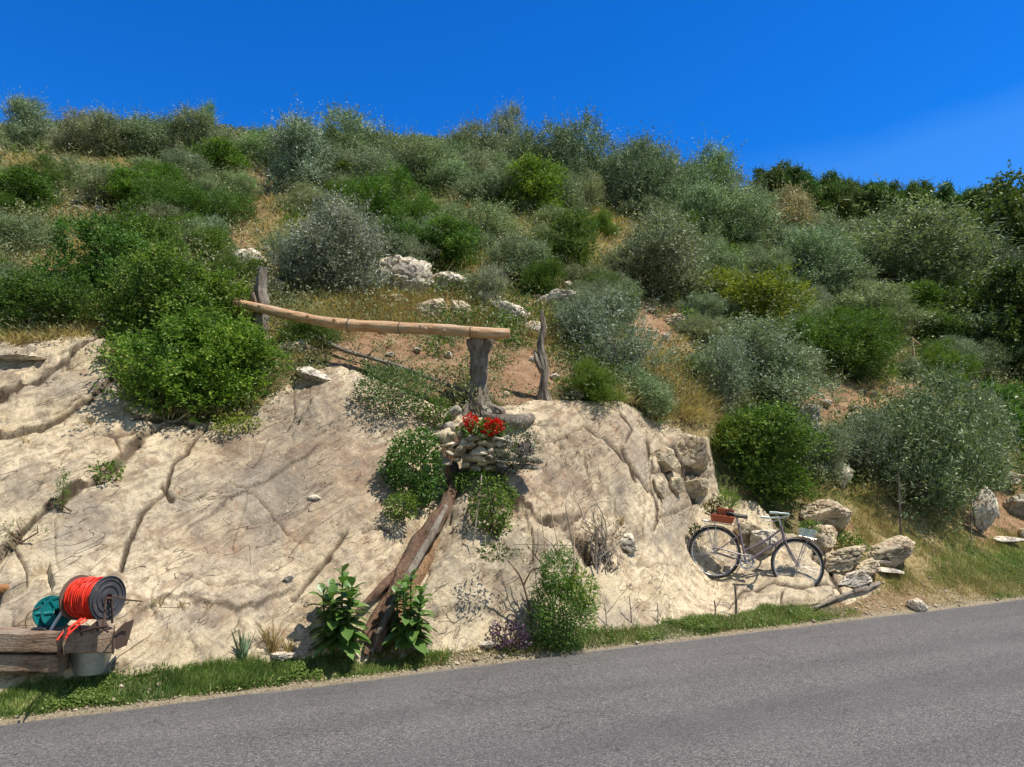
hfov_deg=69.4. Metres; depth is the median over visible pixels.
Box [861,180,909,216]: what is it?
broadleaf tree
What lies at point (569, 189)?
silver shrub
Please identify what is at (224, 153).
green shrub
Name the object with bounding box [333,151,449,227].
broom bush
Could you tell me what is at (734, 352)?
bush
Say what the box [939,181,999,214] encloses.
broadleaf tree
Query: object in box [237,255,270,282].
green shrub
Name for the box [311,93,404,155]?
olive tree
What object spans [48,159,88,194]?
silver shrub
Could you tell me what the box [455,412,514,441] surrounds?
geranium
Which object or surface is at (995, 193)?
broadleaf tree
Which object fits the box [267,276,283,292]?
boulder
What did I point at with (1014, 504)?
boulder
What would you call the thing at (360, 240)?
silver shrub
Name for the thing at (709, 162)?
olive tree
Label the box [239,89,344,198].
silver shrub
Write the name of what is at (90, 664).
metal bucket
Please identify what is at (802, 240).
silver shrub
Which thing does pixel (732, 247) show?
green shrub
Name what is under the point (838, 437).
silver shrub
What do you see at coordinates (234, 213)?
silver shrub
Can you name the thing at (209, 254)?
broom bush
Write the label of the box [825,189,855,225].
broadleaf tree
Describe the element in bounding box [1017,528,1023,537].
boulder
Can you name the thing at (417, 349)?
stone
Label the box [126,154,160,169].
silver shrub
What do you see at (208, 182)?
silver shrub
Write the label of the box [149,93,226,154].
olive tree
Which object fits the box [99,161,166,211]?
green shrub
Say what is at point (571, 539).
cane
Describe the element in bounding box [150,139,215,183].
silver shrub
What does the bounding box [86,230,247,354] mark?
green shrub
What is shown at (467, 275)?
silver shrub
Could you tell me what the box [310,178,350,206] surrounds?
green shrub
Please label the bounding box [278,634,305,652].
dry grass tuft
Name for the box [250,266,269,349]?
log post
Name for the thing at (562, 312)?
silver shrub
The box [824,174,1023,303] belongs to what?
olive tree
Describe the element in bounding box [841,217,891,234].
silver shrub
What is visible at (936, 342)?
broom bush
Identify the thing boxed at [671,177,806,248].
silver shrub
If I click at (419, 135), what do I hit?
olive tree
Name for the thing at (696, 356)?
silver shrub
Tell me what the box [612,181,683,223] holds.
silver shrub
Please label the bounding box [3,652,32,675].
wooden block
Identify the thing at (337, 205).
silver shrub
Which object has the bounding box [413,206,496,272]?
green shrub
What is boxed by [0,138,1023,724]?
hillside
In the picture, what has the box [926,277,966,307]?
broom bush
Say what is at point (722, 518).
flower box
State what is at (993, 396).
silver shrub
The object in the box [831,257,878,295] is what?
silver shrub
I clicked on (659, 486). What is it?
boulder
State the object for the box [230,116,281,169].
olive tree
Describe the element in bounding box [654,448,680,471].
boulder
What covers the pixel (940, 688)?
road
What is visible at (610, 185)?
silver shrub
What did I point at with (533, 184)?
green shrub
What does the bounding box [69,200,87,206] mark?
stone
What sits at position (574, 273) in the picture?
silver shrub
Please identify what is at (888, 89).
sky
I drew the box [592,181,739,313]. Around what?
silver shrub
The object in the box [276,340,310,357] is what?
boulder
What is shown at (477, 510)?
cane
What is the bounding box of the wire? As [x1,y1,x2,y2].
[515,544,580,545]
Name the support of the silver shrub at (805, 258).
on the hillside
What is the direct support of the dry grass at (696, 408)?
on the hillside
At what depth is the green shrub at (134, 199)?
15.07 m
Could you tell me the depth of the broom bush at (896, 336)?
19.37 m
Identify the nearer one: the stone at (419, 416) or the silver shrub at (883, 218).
the stone at (419, 416)
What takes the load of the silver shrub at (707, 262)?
on the hillside
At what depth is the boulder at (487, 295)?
12.86 m
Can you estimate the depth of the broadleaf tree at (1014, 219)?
28.18 m
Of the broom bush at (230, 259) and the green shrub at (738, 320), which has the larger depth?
the green shrub at (738, 320)
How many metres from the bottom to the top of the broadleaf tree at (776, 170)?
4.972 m
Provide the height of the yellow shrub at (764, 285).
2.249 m
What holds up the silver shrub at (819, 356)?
on the hillside
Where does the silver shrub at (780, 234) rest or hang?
on the hillside
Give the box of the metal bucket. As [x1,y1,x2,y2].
[70,652,110,675]
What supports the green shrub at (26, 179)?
on the hillside
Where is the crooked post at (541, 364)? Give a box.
[534,310,552,400]
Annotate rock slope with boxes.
[0,325,880,693]
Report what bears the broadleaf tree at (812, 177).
on the hillside
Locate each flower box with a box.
[710,514,734,523]
[716,507,734,515]
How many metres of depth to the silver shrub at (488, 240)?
15.90 m
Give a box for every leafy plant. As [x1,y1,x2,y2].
[307,563,370,659]
[382,569,437,654]
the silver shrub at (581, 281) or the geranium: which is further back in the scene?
the silver shrub at (581, 281)
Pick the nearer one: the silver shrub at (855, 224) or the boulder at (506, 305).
the boulder at (506, 305)
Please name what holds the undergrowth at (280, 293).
on the hillside
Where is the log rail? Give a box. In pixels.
[232,298,509,339]
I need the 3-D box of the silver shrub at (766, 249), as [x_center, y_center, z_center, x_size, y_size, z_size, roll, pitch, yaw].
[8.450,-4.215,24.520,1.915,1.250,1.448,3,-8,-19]
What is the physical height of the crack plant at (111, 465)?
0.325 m
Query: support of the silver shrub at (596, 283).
on the hillside
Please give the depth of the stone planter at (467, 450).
8.34 m
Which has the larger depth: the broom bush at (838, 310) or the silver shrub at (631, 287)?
the broom bush at (838, 310)
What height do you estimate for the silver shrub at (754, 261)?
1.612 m
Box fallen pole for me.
[276,322,468,393]
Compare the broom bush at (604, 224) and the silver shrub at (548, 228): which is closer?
the silver shrub at (548, 228)
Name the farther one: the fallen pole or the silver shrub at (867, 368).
the silver shrub at (867, 368)
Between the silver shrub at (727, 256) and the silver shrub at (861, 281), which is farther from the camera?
the silver shrub at (861, 281)
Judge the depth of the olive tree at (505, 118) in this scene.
27.84 m
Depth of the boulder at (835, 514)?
10.71 m
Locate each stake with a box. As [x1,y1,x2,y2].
[624,596,637,622]
[734,584,737,613]
[897,472,907,534]
[904,337,921,357]
[970,493,971,541]
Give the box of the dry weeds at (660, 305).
[0,141,976,487]
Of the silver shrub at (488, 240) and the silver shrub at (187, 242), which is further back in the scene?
the silver shrub at (488, 240)
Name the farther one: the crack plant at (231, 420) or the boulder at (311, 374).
the boulder at (311, 374)
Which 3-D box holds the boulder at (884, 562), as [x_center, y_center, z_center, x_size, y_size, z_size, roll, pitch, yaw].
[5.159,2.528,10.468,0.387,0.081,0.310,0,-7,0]
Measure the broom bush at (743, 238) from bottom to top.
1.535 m
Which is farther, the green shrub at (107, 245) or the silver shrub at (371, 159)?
the silver shrub at (371, 159)
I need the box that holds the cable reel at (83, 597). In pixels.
[56,575,142,640]
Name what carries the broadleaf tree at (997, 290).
on the hillside
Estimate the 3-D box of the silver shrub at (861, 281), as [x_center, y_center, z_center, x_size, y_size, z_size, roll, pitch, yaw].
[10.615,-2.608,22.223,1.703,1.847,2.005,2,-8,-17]
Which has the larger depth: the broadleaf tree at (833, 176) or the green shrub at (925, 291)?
the broadleaf tree at (833, 176)
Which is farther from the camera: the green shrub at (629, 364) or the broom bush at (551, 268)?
the broom bush at (551, 268)
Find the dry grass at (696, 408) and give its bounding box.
[0,148,1023,497]
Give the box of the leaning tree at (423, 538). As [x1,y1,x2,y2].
[355,416,472,655]
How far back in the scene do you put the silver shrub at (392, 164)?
20.93 m
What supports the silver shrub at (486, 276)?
on the hillside
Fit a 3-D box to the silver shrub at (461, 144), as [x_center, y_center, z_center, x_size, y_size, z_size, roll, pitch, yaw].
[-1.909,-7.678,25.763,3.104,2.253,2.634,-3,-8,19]
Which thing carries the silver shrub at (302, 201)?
on the hillside
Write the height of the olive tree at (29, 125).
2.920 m
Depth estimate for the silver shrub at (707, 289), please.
16.54 m
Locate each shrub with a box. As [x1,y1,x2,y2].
[0,118,30,154]
[0,160,62,216]
[0,161,18,192]
[0,201,74,259]
[0,256,20,267]
[0,259,26,277]
[0,262,28,294]
[0,266,108,336]
[0,276,50,326]
[1,190,48,219]
[14,184,70,205]
[16,204,168,303]
[34,151,106,183]
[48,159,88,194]
[59,155,124,208]
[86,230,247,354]
[89,297,282,422]
[95,191,194,263]
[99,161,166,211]
[116,178,185,216]
[118,164,157,191]
[120,195,203,226]
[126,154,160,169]
[135,153,187,185]
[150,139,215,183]
[150,262,257,339]
[155,208,229,233]
[170,130,258,179]
[173,213,240,249]
[177,313,296,416]
[178,226,207,260]
[182,222,238,255]
[189,170,222,196]
[199,166,265,200]
[205,183,239,225]
[222,245,249,254]
[228,249,263,270]
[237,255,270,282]
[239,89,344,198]
[247,223,298,257]
[258,223,328,291]
[266,167,415,299]
[269,180,340,221]
[281,171,323,201]
[306,186,372,232]
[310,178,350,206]
[312,140,399,191]
[319,136,365,180]
[321,134,368,178]
[326,153,389,188]
[328,167,365,194]
[337,181,408,215]
[349,360,439,417]
[362,143,403,166]
[363,147,404,190]
[368,211,389,230]
[372,208,441,259]
[375,425,447,508]
[377,223,441,266]
[378,131,448,191]
[380,131,482,195]
[381,488,420,521]
[390,213,414,236]
[411,210,440,237]
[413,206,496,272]
[416,395,454,428]
[428,181,537,244]
[434,131,485,160]
[436,135,503,188]
[439,124,509,155]
[444,464,507,494]
[446,269,478,291]
[450,170,501,206]
[459,145,523,205]
[461,259,510,308]
[465,226,504,255]
[467,475,519,537]
[472,144,511,180]
[476,221,566,287]
[492,144,582,218]
[503,245,554,276]
[510,198,541,216]
[524,214,585,245]
[525,196,571,226]
[528,205,601,270]
[542,155,596,216]
[545,296,569,314]
[546,279,617,353]
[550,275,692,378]
[553,280,609,316]
[553,315,600,338]
[559,256,626,282]
[560,272,630,315]
[565,278,594,290]
[570,164,614,212]
[583,118,690,220]
[585,173,628,205]
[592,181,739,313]
[592,240,647,288]
[595,267,654,317]
[609,363,640,391]
[610,267,638,287]
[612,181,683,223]
[615,352,691,423]
[650,152,738,233]
[656,176,685,202]
[665,272,694,297]
[666,265,730,304]
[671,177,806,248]
[671,285,738,326]
[672,308,713,338]
[673,258,821,334]
[676,171,728,218]
[679,347,721,383]
[681,243,722,283]
[684,309,736,345]
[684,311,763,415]
[686,219,759,288]
[687,288,744,322]
[690,287,874,416]
[700,327,740,370]
[703,321,779,393]
[705,394,841,509]
[709,409,761,459]
[710,265,736,297]
[713,181,755,221]
[714,311,753,340]
[717,239,752,274]
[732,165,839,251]
[734,238,781,276]
[739,239,774,263]
[744,295,802,324]
[750,242,812,290]
[753,264,802,293]
[753,342,788,396]
[760,239,785,252]
[766,182,810,216]
[766,215,810,251]
[771,199,885,300]
[776,324,845,373]
[778,280,834,323]
[781,337,838,391]
[783,309,824,333]
[783,411,860,491]
[785,246,831,286]
[790,185,831,227]
[792,248,875,307]
[802,279,839,310]
[813,204,857,230]
[813,211,847,239]
[825,201,890,246]
[825,274,955,334]
[828,229,891,256]
[828,342,887,382]
[829,392,923,494]
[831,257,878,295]
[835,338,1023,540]
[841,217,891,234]
[844,270,886,311]
[860,207,903,226]
[869,261,909,288]
[878,281,913,303]
[895,354,923,381]
[896,276,951,319]
[912,300,1016,347]
[914,302,984,343]
[921,335,990,382]
[927,331,981,352]
[928,369,964,394]
[947,373,1021,500]
[964,377,1023,450]
[970,333,1023,382]
[971,331,1023,371]
[987,338,1023,378]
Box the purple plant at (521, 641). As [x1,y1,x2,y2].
[485,617,532,650]
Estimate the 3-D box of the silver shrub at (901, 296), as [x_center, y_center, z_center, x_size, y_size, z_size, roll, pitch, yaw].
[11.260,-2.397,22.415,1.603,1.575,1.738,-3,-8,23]
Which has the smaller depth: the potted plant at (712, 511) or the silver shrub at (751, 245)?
the potted plant at (712, 511)
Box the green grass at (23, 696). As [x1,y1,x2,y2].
[0,563,1023,719]
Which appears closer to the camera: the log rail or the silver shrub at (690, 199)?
the log rail
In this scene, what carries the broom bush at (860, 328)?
on the hillside
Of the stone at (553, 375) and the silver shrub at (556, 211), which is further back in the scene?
the silver shrub at (556, 211)
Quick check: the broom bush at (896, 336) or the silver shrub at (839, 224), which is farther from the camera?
the silver shrub at (839, 224)
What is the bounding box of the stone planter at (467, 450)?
[432,405,543,471]
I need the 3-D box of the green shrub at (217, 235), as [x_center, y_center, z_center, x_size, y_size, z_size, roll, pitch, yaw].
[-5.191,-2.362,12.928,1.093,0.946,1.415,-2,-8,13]
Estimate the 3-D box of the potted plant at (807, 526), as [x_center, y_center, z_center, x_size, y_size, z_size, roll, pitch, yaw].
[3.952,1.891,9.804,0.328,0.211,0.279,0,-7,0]
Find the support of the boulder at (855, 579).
on the rock slope
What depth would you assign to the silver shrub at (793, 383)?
13.44 m
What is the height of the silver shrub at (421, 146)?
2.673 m
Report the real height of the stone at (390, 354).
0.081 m
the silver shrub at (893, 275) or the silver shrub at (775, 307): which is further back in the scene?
the silver shrub at (893, 275)
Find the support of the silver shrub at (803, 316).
on the hillside
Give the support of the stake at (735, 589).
on the hillside
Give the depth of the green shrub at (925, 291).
22.20 m
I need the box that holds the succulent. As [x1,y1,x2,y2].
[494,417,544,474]
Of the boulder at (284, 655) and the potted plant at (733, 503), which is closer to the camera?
the boulder at (284, 655)
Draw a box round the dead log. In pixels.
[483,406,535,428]
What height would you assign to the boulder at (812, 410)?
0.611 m
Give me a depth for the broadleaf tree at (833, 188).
63.52 m
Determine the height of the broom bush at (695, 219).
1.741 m
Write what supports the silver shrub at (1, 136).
on the hillside
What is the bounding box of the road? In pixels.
[0,599,1023,766]
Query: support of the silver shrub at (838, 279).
on the hillside
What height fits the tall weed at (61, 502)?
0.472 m
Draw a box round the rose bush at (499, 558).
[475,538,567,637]
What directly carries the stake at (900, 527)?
on the hillside
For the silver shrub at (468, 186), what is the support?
on the hillside
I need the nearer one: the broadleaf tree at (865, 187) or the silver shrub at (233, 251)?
the silver shrub at (233, 251)
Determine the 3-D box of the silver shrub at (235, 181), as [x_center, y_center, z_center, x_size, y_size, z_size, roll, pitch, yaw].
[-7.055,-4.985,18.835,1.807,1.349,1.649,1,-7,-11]
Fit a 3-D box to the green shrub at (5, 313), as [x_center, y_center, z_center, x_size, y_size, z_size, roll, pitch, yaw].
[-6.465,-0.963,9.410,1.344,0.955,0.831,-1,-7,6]
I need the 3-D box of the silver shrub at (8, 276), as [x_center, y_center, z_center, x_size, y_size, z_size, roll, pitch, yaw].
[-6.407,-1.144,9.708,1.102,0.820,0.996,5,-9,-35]
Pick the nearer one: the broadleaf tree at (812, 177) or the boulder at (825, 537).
the boulder at (825, 537)
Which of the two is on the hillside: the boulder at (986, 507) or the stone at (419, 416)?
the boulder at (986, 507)
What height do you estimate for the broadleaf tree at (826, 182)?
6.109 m
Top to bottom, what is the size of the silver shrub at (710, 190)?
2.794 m
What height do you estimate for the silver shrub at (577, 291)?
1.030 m
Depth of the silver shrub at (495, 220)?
16.50 m
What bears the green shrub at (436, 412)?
on the rock slope
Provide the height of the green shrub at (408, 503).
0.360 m
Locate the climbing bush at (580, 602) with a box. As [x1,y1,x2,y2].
[521,540,603,653]
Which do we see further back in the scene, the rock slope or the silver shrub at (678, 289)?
the silver shrub at (678, 289)
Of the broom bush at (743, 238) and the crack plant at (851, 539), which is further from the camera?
the broom bush at (743, 238)
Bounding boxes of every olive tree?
[0,81,59,151]
[42,98,106,156]
[67,100,150,159]
[101,97,200,160]
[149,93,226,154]
[198,92,217,138]
[200,123,256,168]
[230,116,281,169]
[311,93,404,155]
[374,120,479,160]
[380,121,422,162]
[436,111,517,165]
[486,88,525,165]
[501,99,597,178]
[521,104,626,186]
[602,124,689,191]
[650,122,701,186]
[678,122,771,188]
[718,163,773,215]
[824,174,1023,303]
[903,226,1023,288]
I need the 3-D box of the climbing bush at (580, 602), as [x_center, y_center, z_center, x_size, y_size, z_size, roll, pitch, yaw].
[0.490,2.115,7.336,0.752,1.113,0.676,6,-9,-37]
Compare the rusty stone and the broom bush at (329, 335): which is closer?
the rusty stone
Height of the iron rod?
0.217 m
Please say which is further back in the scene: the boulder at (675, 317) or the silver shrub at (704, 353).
the boulder at (675, 317)
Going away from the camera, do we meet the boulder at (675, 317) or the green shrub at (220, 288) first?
the green shrub at (220, 288)
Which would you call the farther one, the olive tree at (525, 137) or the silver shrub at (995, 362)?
the olive tree at (525, 137)
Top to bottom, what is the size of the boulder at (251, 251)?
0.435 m
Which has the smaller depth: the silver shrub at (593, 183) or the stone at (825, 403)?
the stone at (825, 403)
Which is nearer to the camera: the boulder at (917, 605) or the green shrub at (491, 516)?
the green shrub at (491, 516)
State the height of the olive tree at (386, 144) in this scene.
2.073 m
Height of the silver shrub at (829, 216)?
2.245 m
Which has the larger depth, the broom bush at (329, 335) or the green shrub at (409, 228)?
the green shrub at (409, 228)
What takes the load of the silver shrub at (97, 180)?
on the hillside
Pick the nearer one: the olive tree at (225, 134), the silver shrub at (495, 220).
the silver shrub at (495, 220)
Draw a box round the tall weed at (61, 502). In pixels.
[53,463,71,512]
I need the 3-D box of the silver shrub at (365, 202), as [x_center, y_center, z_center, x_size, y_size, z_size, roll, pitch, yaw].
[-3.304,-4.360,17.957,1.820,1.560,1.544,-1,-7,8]
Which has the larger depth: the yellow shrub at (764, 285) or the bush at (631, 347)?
the yellow shrub at (764, 285)
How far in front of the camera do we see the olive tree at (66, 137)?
23.93 m
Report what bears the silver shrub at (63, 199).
on the hillside
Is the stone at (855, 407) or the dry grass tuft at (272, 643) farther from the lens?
the stone at (855, 407)
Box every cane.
[473,474,482,545]
[535,569,537,624]
[539,508,547,573]
[550,507,560,567]
[565,505,576,573]
[572,510,574,574]
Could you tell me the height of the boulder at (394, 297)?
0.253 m
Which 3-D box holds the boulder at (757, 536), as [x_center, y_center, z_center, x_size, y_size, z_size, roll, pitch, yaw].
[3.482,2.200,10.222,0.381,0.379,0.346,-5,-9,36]
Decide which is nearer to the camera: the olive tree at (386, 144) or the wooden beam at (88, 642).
the wooden beam at (88, 642)
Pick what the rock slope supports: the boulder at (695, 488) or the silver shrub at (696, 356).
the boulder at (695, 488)
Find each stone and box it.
[0,584,9,592]
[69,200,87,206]
[91,205,107,213]
[385,352,394,356]
[413,347,420,352]
[416,412,428,419]
[446,415,457,419]
[550,373,559,379]
[646,307,658,312]
[819,399,832,406]
[846,405,858,410]
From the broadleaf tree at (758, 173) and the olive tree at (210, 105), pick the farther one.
the broadleaf tree at (758, 173)
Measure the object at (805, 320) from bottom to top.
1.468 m
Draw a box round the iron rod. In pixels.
[55,628,67,658]
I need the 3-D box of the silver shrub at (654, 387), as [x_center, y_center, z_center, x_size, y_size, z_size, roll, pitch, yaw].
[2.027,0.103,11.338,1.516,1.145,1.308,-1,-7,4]
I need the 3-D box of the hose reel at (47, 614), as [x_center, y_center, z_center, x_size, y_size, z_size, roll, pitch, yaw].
[-3.589,1.813,5.759,0.318,0.311,0.324,-15,-15,38]
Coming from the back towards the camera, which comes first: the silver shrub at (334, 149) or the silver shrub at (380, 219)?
the silver shrub at (334, 149)
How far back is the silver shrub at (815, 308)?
17.65 m
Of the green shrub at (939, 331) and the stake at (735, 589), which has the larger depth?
the green shrub at (939, 331)
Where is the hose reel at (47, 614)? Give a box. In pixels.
[25,595,70,630]
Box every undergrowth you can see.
[0,117,1023,495]
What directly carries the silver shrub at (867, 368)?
on the hillside
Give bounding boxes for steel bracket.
[88,619,133,649]
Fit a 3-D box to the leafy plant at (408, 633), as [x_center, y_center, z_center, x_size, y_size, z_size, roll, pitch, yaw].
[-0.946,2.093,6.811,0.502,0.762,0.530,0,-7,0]
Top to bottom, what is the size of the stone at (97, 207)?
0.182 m
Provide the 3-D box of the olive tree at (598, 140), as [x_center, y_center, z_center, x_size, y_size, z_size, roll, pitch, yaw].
[2.376,-8.132,26.250,4.577,4.514,4.186,4,-8,-30]
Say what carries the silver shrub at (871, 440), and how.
on the hillside
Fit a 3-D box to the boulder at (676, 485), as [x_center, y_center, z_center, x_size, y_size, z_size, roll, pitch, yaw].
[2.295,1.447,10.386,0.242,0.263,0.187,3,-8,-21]
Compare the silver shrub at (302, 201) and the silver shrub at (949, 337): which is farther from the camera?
the silver shrub at (949, 337)
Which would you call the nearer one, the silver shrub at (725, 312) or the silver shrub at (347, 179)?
the silver shrub at (725, 312)
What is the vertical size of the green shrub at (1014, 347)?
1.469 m
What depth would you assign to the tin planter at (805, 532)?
9.73 m
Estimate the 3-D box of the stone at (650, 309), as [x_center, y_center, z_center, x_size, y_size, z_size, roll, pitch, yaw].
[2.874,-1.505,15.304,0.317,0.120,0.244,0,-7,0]
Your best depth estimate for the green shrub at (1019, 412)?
16.26 m
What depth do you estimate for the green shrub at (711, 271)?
17.38 m
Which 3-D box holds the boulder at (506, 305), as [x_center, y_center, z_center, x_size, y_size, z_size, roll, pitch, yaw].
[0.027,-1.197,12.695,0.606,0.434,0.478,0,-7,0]
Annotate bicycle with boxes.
[687,511,824,586]
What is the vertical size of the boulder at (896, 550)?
0.500 m
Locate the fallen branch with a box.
[813,581,880,608]
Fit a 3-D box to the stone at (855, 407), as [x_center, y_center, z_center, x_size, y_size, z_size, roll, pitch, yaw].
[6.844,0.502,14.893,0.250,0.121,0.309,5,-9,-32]
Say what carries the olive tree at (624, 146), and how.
on the hillside
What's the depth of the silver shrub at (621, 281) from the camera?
14.87 m
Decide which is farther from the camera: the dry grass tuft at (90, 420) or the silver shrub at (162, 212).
the silver shrub at (162, 212)
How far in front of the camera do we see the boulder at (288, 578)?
6.89 m
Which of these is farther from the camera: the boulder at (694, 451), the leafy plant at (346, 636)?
the boulder at (694, 451)
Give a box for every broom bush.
[0,182,23,214]
[1,147,78,192]
[122,171,273,230]
[190,244,226,269]
[206,249,251,284]
[270,308,349,350]
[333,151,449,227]
[418,199,452,219]
[517,249,570,295]
[555,351,628,411]
[562,213,601,239]
[571,264,620,289]
[576,203,623,240]
[651,201,705,239]
[718,224,756,248]
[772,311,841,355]
[796,285,926,389]
[820,301,860,317]
[885,328,906,347]
[904,338,992,385]
[915,333,955,356]
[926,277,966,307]
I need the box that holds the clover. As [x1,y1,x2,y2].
[35,564,1023,710]
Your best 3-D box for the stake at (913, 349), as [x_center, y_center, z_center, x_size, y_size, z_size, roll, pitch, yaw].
[9.957,-0.715,18.355,0.484,0.905,0.070,0,-7,0]
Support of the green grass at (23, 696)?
on the hillside
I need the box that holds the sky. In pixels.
[0,0,1023,194]
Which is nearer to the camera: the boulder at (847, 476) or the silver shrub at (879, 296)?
the boulder at (847, 476)
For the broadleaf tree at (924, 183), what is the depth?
76.32 m
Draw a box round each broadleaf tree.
[748,163,787,188]
[751,163,791,195]
[762,163,824,198]
[771,155,797,176]
[793,163,825,187]
[805,178,827,213]
[809,173,831,188]
[812,182,843,221]
[819,165,847,195]
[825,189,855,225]
[837,172,866,195]
[838,180,870,220]
[851,187,886,219]
[855,180,877,190]
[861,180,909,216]
[885,175,911,217]
[903,180,935,219]
[905,177,943,199]
[913,197,952,219]
[925,248,1023,380]
[932,176,966,223]
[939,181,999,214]
[945,187,983,220]
[946,185,1023,266]
[957,159,1023,223]
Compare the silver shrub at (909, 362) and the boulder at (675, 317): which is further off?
the silver shrub at (909, 362)
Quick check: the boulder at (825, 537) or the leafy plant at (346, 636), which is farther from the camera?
the boulder at (825, 537)
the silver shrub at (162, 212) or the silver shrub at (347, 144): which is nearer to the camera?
the silver shrub at (162, 212)
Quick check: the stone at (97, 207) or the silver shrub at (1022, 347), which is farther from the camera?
the silver shrub at (1022, 347)
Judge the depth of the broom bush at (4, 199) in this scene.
14.01 m
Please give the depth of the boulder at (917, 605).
9.55 m
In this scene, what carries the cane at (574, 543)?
in the climbing bush at (580, 602)
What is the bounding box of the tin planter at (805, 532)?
[797,528,815,537]
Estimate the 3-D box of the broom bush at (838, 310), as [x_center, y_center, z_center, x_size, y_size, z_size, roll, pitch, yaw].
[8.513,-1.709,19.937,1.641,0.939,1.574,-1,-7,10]
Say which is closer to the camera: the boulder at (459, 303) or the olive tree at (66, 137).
the boulder at (459, 303)
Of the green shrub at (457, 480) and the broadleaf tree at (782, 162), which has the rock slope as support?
the green shrub at (457, 480)
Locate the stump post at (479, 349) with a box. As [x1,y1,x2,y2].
[461,338,498,416]
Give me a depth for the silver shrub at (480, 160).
23.84 m
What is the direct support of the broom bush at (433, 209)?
on the hillside
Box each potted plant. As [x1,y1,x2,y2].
[688,523,703,539]
[703,497,722,515]
[712,486,742,509]
[797,519,821,532]
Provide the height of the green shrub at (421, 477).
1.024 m
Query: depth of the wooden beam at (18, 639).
5.52 m
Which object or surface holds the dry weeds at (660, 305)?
on the hillside
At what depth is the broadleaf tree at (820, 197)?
63.97 m
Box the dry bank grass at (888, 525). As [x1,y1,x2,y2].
[802,481,1023,596]
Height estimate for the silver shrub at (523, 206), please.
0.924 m
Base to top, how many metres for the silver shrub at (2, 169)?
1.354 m
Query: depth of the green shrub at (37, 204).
14.07 m
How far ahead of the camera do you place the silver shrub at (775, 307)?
17.60 m
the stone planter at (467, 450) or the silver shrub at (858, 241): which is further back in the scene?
the silver shrub at (858, 241)
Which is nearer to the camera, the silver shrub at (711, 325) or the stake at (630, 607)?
the stake at (630, 607)
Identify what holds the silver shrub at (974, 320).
on the hillside
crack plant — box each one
[0,517,53,545]
[87,459,125,483]
[206,411,261,435]
[836,528,870,555]
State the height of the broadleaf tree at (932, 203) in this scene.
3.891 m
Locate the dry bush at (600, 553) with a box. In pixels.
[578,494,630,570]
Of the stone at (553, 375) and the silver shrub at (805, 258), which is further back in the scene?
the silver shrub at (805, 258)
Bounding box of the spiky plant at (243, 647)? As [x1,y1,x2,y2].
[231,628,256,661]
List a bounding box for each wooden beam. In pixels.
[0,626,73,653]
[0,652,68,674]
[63,623,114,654]
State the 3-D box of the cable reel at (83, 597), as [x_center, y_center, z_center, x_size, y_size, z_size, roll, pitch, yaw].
[-3.232,1.688,5.600,0.626,0.428,0.632,-4,-8,17]
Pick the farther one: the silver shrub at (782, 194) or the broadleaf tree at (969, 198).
the broadleaf tree at (969, 198)
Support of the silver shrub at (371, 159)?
on the hillside
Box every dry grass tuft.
[80,414,99,424]
[253,619,293,653]
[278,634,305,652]
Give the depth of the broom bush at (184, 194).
14.67 m
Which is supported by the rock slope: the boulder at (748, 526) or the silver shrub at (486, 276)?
the boulder at (748, 526)
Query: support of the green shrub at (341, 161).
on the hillside
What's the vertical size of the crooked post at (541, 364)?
1.456 m
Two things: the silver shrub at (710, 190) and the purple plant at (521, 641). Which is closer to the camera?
the purple plant at (521, 641)
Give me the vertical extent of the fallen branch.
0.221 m
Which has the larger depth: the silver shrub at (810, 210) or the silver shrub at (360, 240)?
the silver shrub at (810, 210)
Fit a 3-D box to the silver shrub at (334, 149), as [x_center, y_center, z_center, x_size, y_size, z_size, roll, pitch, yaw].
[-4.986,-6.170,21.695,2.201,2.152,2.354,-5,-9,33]
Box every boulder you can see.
[0,353,46,361]
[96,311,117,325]
[232,248,265,271]
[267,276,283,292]
[270,651,297,660]
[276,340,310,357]
[284,574,293,581]
[295,366,331,382]
[308,494,321,500]
[374,255,433,293]
[383,294,403,301]
[414,298,447,320]
[432,271,467,293]
[451,300,474,319]
[474,291,500,306]
[479,641,494,648]
[496,300,529,321]
[524,321,546,335]
[536,289,576,307]
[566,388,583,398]
[619,533,636,552]
[652,476,665,499]
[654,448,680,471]
[664,313,686,324]
[668,477,683,494]
[678,434,711,469]
[684,478,708,498]
[733,517,760,541]
[749,529,778,554]
[792,404,820,432]
[799,499,852,529]
[804,524,837,549]
[824,545,866,572]
[836,461,853,488]
[838,570,872,587]
[851,557,880,575]
[867,535,915,567]
[876,560,891,563]
[879,567,903,573]
[907,598,928,611]
[971,487,999,532]
[993,536,1023,542]
[997,471,1023,486]
[1002,494,1023,516]
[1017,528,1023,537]
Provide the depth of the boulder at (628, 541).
8.75 m

